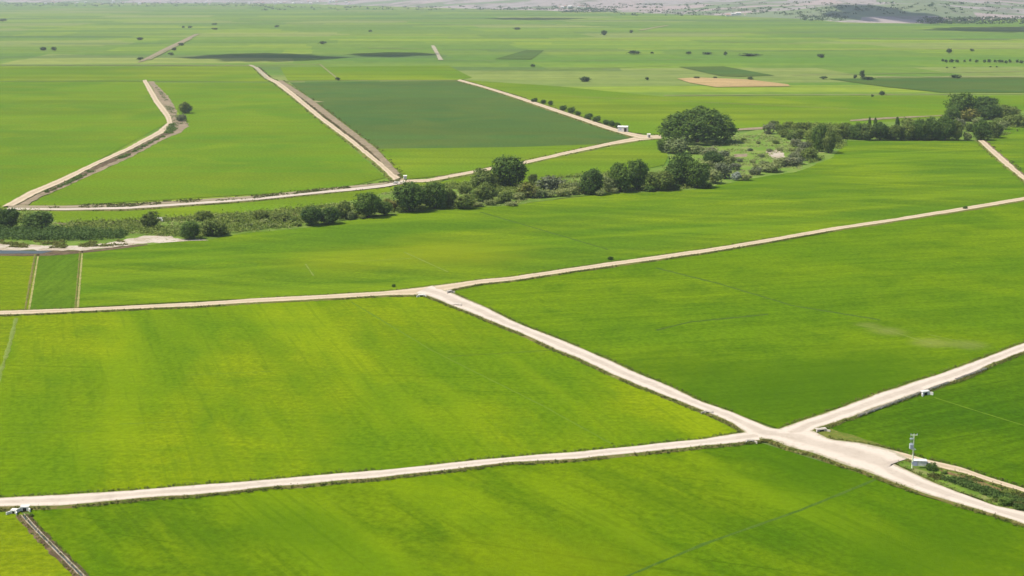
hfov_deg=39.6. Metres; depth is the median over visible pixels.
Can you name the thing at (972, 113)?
broadleaf tree
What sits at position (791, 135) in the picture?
shrub
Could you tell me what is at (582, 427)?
field bund
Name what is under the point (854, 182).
rice field
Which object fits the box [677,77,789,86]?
stubble field
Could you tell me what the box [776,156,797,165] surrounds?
shrub
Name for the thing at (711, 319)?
field bund
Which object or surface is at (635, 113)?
rice field
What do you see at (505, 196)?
leafy tree
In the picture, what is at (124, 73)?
rice field
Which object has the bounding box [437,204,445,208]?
shrub
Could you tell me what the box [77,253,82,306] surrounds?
field path
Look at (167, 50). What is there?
farm track
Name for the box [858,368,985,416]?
irrigation flume
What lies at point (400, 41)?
farm track
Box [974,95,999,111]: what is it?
broadleaf tree
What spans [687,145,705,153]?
shrub
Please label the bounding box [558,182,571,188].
shrub
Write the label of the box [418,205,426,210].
shrub
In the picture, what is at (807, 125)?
shrub
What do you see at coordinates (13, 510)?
culvert
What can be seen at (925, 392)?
culvert
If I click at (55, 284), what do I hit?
rice field
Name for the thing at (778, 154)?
pale earth
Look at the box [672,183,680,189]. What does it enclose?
shrub
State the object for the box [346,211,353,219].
shrub
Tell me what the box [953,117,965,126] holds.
shrub
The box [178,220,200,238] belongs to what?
broadleaf tree
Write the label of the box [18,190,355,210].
verge weeds
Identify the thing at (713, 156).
shrub
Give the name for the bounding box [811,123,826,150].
broadleaf tree
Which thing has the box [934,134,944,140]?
shrub
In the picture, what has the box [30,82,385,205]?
rice field
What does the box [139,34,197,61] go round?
track
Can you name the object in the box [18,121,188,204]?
ditch bank
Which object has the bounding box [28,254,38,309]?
field path
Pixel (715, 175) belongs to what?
shrub
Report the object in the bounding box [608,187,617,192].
shrub
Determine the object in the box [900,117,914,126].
shrub
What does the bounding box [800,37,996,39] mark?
farm track
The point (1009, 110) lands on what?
leafy tree
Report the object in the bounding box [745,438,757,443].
culvert
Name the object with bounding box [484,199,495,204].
shrub
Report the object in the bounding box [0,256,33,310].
rice field
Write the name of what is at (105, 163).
ditch
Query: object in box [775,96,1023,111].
rice field
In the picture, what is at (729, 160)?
shrub
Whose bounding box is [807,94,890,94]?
farm track
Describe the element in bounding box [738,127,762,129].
pale earth
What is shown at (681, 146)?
shrub
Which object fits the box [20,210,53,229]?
broadleaf tree
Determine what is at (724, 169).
shrub
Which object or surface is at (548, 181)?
shrub
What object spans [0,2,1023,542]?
ground
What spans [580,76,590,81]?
field tree
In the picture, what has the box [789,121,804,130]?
shrub
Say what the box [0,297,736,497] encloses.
rice field
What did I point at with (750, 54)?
field bush
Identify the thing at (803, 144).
shrub
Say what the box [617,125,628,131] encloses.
shed
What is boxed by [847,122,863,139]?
broadleaf tree
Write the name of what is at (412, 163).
rice field
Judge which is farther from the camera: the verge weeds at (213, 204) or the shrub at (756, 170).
the shrub at (756, 170)
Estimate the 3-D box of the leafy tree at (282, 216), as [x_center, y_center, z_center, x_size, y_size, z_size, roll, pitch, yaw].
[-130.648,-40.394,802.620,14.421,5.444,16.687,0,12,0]
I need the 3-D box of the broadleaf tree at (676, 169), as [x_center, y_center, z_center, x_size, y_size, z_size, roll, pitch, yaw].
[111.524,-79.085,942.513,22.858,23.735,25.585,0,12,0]
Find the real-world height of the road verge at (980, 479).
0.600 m
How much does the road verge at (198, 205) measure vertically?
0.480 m
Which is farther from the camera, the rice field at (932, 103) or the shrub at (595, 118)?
the rice field at (932, 103)
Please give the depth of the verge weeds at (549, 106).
1683.53 m
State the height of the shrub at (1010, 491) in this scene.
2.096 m
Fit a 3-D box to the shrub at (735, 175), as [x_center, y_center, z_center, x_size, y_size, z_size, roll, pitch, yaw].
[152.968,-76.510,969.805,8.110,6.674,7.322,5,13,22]
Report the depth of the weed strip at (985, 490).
373.55 m
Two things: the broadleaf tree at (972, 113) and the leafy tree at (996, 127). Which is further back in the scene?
the broadleaf tree at (972, 113)
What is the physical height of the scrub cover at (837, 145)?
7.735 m
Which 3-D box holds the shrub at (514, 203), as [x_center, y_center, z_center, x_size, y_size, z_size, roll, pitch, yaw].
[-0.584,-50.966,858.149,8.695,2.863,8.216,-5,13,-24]
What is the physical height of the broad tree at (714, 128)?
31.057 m
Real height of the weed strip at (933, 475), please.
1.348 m
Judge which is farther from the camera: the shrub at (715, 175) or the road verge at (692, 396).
the shrub at (715, 175)
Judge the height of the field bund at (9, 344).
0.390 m
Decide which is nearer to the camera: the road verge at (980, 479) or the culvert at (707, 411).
the road verge at (980, 479)
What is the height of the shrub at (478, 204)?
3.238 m
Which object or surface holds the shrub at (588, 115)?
on the road verge at (558, 109)
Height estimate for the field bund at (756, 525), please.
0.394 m
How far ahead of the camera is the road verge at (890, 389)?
463.28 m
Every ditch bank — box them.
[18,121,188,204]
[148,81,176,121]
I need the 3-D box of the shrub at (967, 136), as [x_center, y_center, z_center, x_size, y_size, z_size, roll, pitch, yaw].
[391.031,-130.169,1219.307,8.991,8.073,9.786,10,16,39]
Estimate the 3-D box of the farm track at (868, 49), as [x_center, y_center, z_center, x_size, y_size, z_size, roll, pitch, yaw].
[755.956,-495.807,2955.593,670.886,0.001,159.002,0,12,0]
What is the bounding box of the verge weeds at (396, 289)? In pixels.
[1,235,780,310]
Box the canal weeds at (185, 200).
[47,179,399,207]
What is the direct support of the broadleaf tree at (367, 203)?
on the ground at (464, 40)
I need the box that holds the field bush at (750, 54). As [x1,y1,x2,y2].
[739,53,762,55]
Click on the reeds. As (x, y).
(47, 233)
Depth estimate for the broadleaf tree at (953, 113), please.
1365.00 m
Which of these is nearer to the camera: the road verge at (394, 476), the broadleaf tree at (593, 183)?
the road verge at (394, 476)
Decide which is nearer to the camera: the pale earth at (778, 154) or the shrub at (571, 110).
the pale earth at (778, 154)
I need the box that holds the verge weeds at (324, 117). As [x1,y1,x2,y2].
[259,67,401,177]
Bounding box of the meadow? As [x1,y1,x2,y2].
[655,125,845,188]
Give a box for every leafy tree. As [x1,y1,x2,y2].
[139,210,160,226]
[178,102,192,112]
[193,210,213,220]
[200,218,226,235]
[250,208,270,220]
[268,213,291,221]
[336,200,351,218]
[445,188,457,204]
[453,194,476,208]
[457,184,471,193]
[469,167,498,186]
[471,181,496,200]
[497,191,514,202]
[528,173,537,182]
[648,170,675,190]
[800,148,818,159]
[822,128,837,152]
[832,122,851,138]
[860,122,876,140]
[885,124,905,139]
[901,122,914,140]
[950,119,964,140]
[988,121,1002,136]
[995,104,1021,116]
[1001,114,1023,125]
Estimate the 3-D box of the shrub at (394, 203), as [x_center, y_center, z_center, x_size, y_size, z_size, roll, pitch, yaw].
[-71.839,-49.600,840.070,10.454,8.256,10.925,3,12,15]
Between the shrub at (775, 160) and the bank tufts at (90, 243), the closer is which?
the bank tufts at (90, 243)
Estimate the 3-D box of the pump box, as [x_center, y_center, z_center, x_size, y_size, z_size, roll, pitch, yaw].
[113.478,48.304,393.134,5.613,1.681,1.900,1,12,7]
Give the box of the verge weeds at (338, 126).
[302,99,377,158]
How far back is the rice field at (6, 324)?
544.87 m
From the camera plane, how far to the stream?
710.31 m
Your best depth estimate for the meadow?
1139.25 m
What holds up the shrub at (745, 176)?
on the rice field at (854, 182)
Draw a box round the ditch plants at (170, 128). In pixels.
[50,123,177,189]
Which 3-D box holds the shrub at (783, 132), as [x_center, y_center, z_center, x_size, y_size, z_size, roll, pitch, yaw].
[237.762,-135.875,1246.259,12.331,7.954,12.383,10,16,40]
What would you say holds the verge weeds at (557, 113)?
on the road verge at (552, 111)
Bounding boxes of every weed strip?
[927,472,1023,505]
[931,467,1023,502]
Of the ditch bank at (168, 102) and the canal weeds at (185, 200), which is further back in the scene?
the ditch bank at (168, 102)
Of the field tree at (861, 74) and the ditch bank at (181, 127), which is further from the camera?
the field tree at (861, 74)
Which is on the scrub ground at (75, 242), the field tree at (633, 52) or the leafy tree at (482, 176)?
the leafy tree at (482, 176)
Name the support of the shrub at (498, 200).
on the scrub ground at (75, 242)
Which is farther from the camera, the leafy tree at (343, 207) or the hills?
the hills
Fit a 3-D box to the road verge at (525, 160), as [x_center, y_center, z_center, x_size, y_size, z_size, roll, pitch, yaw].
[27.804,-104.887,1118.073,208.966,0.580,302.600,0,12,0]
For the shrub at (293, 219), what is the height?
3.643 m
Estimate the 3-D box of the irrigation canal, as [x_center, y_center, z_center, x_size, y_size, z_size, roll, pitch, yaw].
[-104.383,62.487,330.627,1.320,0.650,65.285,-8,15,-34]
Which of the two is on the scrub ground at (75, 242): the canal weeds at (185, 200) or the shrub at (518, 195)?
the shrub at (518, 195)
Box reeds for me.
[0,220,128,240]
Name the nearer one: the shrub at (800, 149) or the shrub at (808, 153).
the shrub at (808, 153)
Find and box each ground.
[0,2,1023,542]
[1,167,694,249]
[848,111,1023,140]
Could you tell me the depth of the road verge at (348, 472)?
386.21 m
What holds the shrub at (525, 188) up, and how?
on the scrub ground at (75, 242)
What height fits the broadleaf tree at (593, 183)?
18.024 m
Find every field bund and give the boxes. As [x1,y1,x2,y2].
[0,318,17,380]
[24,254,35,309]
[74,252,80,307]
[351,302,611,443]
[481,212,606,249]
[625,478,875,575]
[656,268,879,319]
[656,314,768,330]
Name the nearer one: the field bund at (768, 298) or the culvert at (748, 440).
the culvert at (748, 440)
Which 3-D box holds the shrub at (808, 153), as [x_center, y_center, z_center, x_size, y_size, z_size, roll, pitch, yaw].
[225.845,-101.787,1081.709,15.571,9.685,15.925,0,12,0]
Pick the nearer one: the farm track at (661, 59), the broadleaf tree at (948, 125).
the broadleaf tree at (948, 125)
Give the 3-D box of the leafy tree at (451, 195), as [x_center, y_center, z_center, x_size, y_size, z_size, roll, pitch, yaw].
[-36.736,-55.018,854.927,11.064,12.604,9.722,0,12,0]
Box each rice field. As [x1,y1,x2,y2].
[0,66,270,81]
[0,82,166,205]
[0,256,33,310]
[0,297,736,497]
[0,317,16,372]
[0,512,71,575]
[28,443,1023,575]
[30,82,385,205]
[30,253,78,309]
[33,140,1023,306]
[50,183,425,222]
[280,66,471,80]
[380,144,597,178]
[441,140,667,183]
[455,202,1023,427]
[466,80,943,133]
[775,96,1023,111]
[827,355,1023,487]
[987,127,1023,172]
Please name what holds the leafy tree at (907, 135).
on the scrub ground at (889, 124)
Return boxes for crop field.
[290,81,628,148]
[496,50,543,58]
[682,66,770,76]
[835,78,1023,91]
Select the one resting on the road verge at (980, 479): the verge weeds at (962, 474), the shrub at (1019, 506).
the verge weeds at (962, 474)
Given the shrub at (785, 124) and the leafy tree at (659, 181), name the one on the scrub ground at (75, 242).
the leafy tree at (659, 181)
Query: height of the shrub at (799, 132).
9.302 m
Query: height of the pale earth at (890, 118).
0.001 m
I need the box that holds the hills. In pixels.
[0,0,1023,23]
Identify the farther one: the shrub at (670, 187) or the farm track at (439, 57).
the farm track at (439, 57)
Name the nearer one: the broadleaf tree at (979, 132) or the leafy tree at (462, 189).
the leafy tree at (462, 189)
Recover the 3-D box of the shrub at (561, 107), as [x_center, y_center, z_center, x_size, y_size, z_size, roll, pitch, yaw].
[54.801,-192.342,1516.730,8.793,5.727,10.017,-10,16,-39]
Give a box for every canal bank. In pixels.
[8,178,403,210]
[15,514,86,575]
[278,80,399,174]
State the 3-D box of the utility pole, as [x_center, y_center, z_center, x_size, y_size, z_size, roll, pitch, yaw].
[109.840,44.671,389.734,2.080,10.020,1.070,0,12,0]
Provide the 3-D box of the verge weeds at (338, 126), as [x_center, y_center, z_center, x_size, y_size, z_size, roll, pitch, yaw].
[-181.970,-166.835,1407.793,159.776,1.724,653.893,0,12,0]
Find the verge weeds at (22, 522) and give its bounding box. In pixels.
[17,514,88,575]
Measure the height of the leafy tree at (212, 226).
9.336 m
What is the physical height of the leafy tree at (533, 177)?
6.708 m
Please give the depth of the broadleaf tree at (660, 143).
1130.53 m
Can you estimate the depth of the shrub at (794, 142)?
1170.33 m
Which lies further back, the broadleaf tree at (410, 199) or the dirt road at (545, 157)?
the dirt road at (545, 157)
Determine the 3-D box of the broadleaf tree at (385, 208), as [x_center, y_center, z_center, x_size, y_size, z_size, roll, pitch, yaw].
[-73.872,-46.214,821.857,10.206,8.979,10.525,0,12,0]
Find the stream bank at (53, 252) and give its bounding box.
[0,244,146,255]
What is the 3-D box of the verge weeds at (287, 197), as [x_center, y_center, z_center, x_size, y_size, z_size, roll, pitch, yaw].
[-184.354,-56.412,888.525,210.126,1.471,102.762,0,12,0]
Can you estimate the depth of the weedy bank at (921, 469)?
379.57 m
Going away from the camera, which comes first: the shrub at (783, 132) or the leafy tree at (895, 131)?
the leafy tree at (895, 131)
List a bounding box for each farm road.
[881,447,1023,491]
[978,140,1023,179]
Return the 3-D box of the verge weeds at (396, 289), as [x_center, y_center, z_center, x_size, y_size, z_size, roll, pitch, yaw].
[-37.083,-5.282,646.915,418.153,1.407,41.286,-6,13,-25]
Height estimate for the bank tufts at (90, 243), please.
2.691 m
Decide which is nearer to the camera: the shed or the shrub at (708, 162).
the shrub at (708, 162)
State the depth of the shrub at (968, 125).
1292.04 m
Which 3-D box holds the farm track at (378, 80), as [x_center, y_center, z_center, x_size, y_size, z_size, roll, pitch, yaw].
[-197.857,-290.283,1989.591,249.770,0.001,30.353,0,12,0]
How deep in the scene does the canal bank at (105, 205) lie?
869.35 m
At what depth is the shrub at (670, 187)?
922.68 m
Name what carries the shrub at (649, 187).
on the scrub ground at (75, 242)
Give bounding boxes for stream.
[0,250,49,253]
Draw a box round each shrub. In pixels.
[175,113,185,120]
[288,217,297,221]
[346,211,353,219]
[384,198,398,208]
[394,207,404,212]
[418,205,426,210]
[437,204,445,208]
[473,201,484,206]
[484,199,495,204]
[494,198,502,203]
[505,201,516,205]
[513,191,524,199]
[514,182,540,197]
[531,189,546,196]
[535,175,571,189]
[544,189,555,197]
[554,188,570,195]
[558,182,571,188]
[559,105,566,109]
[567,107,574,112]
[567,185,578,194]
[583,113,592,118]
[592,115,600,121]
[594,189,604,195]
[603,176,617,191]
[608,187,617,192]
[642,184,654,191]
[662,136,689,152]
[666,184,675,189]
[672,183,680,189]
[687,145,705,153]
[700,146,718,154]
[701,160,712,168]
[702,182,712,187]
[708,169,724,182]
[714,163,731,178]
[716,149,730,156]
[722,156,737,164]
[730,163,741,169]
[731,171,741,180]
[739,174,752,180]
[748,166,762,174]
[757,162,782,171]
[758,160,769,165]
[762,123,778,133]
[772,158,787,166]
[775,124,784,131]
[776,128,789,136]
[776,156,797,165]
[781,120,793,127]
[785,131,798,139]
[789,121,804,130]
[789,138,802,146]
[794,147,804,153]
[794,156,804,163]
[795,129,807,138]
[796,141,810,147]
[801,122,812,129]
[802,130,812,140]
[807,139,813,147]
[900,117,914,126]
[924,462,938,470]
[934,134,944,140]
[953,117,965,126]
[963,122,973,131]
[963,132,972,140]
[971,117,980,123]
[994,117,1005,124]
[997,496,1013,505]
[998,120,1009,128]
[1001,489,1015,494]
[1012,502,1023,510]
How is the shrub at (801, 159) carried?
on the meadow
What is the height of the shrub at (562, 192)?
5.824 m
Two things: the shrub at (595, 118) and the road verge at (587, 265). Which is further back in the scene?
the shrub at (595, 118)
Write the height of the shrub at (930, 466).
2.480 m
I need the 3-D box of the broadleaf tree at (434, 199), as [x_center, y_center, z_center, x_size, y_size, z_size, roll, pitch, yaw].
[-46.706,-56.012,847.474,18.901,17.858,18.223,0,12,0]
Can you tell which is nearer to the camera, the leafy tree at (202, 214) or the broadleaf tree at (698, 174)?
the leafy tree at (202, 214)
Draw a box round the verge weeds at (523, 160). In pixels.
[404,134,657,179]
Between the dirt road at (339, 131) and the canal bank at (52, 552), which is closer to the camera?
the canal bank at (52, 552)
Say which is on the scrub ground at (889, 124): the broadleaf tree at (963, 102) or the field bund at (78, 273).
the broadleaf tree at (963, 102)
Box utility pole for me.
[909,434,917,467]
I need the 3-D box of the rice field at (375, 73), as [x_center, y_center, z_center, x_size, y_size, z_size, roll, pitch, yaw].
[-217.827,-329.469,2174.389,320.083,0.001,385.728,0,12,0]
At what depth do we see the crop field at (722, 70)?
2195.69 m
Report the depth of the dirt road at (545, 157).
1102.53 m
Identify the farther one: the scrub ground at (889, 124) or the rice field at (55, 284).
the scrub ground at (889, 124)
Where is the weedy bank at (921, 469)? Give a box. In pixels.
[896,461,1020,508]
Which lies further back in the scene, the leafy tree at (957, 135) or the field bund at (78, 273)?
the leafy tree at (957, 135)
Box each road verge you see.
[0,440,759,511]
[1,432,742,497]
[4,200,1023,315]
[17,184,402,210]
[88,197,1020,307]
[255,69,392,179]
[258,67,400,177]
[284,81,400,173]
[291,90,392,172]
[409,139,654,182]
[426,295,1023,526]
[435,139,622,177]
[454,293,1011,508]
[460,81,658,139]
[461,79,641,134]
[777,343,1022,428]
[812,351,1023,430]
[907,459,1022,492]
[977,141,1023,182]
[984,140,1023,174]
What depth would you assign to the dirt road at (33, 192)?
1088.81 m
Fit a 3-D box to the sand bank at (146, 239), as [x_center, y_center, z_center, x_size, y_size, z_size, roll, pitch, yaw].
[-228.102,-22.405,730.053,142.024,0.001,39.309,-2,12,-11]
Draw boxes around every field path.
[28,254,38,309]
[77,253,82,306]
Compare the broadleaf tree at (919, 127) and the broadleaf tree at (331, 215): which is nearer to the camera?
the broadleaf tree at (331, 215)
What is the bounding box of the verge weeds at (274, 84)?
[254,68,391,178]
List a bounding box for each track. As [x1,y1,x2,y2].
[16,431,83,432]
[123,421,187,423]
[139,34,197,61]
[148,38,191,59]
[192,371,269,374]
[249,65,267,77]
[361,80,396,80]
[379,41,415,41]
[404,252,447,271]
[431,45,442,59]
[448,37,639,39]
[485,65,671,71]
[562,59,677,60]
[574,96,846,108]
[761,48,969,50]
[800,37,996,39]
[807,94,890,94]
[811,71,1010,74]
[934,397,1023,425]
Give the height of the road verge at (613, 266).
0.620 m
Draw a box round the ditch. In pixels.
[49,127,176,190]
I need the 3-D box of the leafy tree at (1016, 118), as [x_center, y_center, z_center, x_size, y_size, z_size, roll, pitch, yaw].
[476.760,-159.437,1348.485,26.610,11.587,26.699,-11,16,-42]
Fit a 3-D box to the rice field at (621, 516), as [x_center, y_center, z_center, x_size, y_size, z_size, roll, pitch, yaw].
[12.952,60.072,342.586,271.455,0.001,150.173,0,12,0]
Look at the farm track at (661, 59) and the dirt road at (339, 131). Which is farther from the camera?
the farm track at (661, 59)
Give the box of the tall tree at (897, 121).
[895,117,899,125]
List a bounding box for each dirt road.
[3,80,172,205]
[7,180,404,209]
[260,69,399,179]
[400,137,648,181]
[457,79,660,138]
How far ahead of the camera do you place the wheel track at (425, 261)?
684.93 m
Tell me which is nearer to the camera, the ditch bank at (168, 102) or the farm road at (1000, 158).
the farm road at (1000, 158)
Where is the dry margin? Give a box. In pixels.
[939,470,1000,490]
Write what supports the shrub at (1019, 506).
on the weedy bank at (921, 469)
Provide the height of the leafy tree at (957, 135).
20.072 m
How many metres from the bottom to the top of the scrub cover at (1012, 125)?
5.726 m
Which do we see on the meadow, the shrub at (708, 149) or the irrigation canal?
the shrub at (708, 149)
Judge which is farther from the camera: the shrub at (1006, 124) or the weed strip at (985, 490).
the shrub at (1006, 124)
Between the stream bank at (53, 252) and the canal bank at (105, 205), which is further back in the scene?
the canal bank at (105, 205)
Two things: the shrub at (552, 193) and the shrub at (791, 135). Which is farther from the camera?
the shrub at (791, 135)
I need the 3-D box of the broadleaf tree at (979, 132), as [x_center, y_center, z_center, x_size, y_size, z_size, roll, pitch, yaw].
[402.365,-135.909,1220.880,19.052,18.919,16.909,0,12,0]
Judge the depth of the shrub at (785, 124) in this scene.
1314.20 m
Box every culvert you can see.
[6,508,18,514]
[17,505,30,511]
[701,409,712,413]
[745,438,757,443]
[815,427,830,431]
[921,390,933,396]
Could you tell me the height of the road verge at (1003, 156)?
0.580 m
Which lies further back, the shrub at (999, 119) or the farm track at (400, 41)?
the farm track at (400, 41)
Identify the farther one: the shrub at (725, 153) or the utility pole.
the shrub at (725, 153)
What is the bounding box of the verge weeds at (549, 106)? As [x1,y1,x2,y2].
[462,79,640,133]
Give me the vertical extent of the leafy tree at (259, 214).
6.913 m
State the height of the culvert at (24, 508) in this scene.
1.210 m
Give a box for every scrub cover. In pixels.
[0,164,694,236]
[763,120,850,162]
[845,117,1023,139]
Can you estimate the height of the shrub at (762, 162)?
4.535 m
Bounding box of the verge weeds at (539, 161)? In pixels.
[424,139,655,182]
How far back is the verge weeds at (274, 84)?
1378.35 m
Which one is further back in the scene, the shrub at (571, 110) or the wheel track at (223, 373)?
the shrub at (571, 110)
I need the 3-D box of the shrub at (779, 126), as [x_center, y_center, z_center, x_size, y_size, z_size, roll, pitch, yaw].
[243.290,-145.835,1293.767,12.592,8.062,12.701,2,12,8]
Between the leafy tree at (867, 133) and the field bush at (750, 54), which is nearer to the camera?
the leafy tree at (867, 133)
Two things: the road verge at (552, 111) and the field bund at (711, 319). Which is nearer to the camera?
the field bund at (711, 319)
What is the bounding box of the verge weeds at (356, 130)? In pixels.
[283,80,404,173]
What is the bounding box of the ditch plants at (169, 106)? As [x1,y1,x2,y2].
[155,85,188,125]
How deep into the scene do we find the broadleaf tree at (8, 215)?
774.69 m
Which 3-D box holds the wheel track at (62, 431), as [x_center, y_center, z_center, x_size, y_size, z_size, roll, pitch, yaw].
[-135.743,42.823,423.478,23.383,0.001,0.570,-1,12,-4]
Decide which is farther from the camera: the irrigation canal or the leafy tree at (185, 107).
the leafy tree at (185, 107)
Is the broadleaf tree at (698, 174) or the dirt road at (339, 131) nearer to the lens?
the broadleaf tree at (698, 174)
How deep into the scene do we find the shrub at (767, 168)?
1011.82 m
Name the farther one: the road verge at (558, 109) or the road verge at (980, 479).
the road verge at (558, 109)
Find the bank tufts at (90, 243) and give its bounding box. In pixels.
[0,239,127,247]
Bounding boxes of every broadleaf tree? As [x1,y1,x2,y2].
[0,207,19,227]
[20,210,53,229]
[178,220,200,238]
[298,205,323,224]
[320,207,340,224]
[351,191,383,217]
[377,200,392,215]
[390,179,427,210]
[423,180,448,207]
[490,154,529,185]
[578,167,604,193]
[608,162,633,191]
[625,158,649,189]
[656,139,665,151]
[665,151,694,185]
[682,159,709,187]
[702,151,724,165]
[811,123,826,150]
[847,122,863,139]
[871,121,889,139]
[910,117,928,139]
[923,117,942,139]
[938,115,957,140]
[943,92,978,116]
[943,106,961,120]
[959,106,981,121]
[971,118,991,139]
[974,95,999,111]
[978,103,1003,118]
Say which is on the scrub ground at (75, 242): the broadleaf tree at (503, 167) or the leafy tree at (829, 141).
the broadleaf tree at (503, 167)
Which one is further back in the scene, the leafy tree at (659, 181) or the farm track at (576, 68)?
the farm track at (576, 68)
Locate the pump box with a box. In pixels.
[913,458,930,465]
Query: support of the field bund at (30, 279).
on the rice field at (15, 271)
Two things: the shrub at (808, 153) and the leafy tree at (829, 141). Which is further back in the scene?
the leafy tree at (829, 141)
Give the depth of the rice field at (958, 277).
583.65 m
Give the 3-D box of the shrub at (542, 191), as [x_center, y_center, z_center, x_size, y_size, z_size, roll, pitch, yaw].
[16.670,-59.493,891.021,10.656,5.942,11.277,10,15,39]
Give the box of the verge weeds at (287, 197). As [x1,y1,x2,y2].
[93,186,391,210]
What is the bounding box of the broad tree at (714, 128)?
[655,105,738,143]
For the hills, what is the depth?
6918.49 m
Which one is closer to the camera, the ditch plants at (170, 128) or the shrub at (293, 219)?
the shrub at (293, 219)
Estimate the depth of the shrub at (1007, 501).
362.57 m
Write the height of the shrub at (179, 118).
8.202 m
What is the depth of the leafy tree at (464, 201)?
844.35 m
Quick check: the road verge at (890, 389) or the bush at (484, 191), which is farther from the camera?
the bush at (484, 191)
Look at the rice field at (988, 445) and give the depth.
430.71 m
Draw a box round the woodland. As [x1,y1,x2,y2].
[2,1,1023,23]
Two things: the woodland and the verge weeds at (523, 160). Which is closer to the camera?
the verge weeds at (523, 160)
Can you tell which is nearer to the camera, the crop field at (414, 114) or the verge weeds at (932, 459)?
the verge weeds at (932, 459)
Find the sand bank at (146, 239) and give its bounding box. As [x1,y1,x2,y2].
[0,236,203,250]
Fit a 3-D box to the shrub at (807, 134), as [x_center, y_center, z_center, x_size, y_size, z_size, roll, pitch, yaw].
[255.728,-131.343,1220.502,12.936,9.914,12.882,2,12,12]
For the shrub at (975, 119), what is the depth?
1329.90 m
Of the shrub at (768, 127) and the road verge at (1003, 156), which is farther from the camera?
the shrub at (768, 127)
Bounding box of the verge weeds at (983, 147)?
[974,140,1023,185]
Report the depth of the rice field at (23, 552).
332.29 m
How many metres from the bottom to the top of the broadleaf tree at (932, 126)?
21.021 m
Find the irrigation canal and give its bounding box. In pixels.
[20,514,84,575]
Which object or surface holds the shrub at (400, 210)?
on the scrub ground at (75, 242)
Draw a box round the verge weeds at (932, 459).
[865,443,1023,486]
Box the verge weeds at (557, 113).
[456,80,632,137]
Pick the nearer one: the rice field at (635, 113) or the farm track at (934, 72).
the rice field at (635, 113)
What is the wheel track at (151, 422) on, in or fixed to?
on the rice field at (346, 385)
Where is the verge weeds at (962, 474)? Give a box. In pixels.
[907,458,1023,493]
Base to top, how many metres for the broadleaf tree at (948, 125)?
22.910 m
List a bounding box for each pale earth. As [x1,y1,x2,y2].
[734,153,747,156]
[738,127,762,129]
[767,150,784,157]
[850,115,941,120]
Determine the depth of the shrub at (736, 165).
1022.96 m
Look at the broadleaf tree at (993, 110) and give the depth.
1407.06 m
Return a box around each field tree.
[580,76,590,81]
[627,51,640,53]
[859,70,864,77]
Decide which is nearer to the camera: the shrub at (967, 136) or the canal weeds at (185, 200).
the canal weeds at (185, 200)
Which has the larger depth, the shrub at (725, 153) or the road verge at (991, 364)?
the shrub at (725, 153)

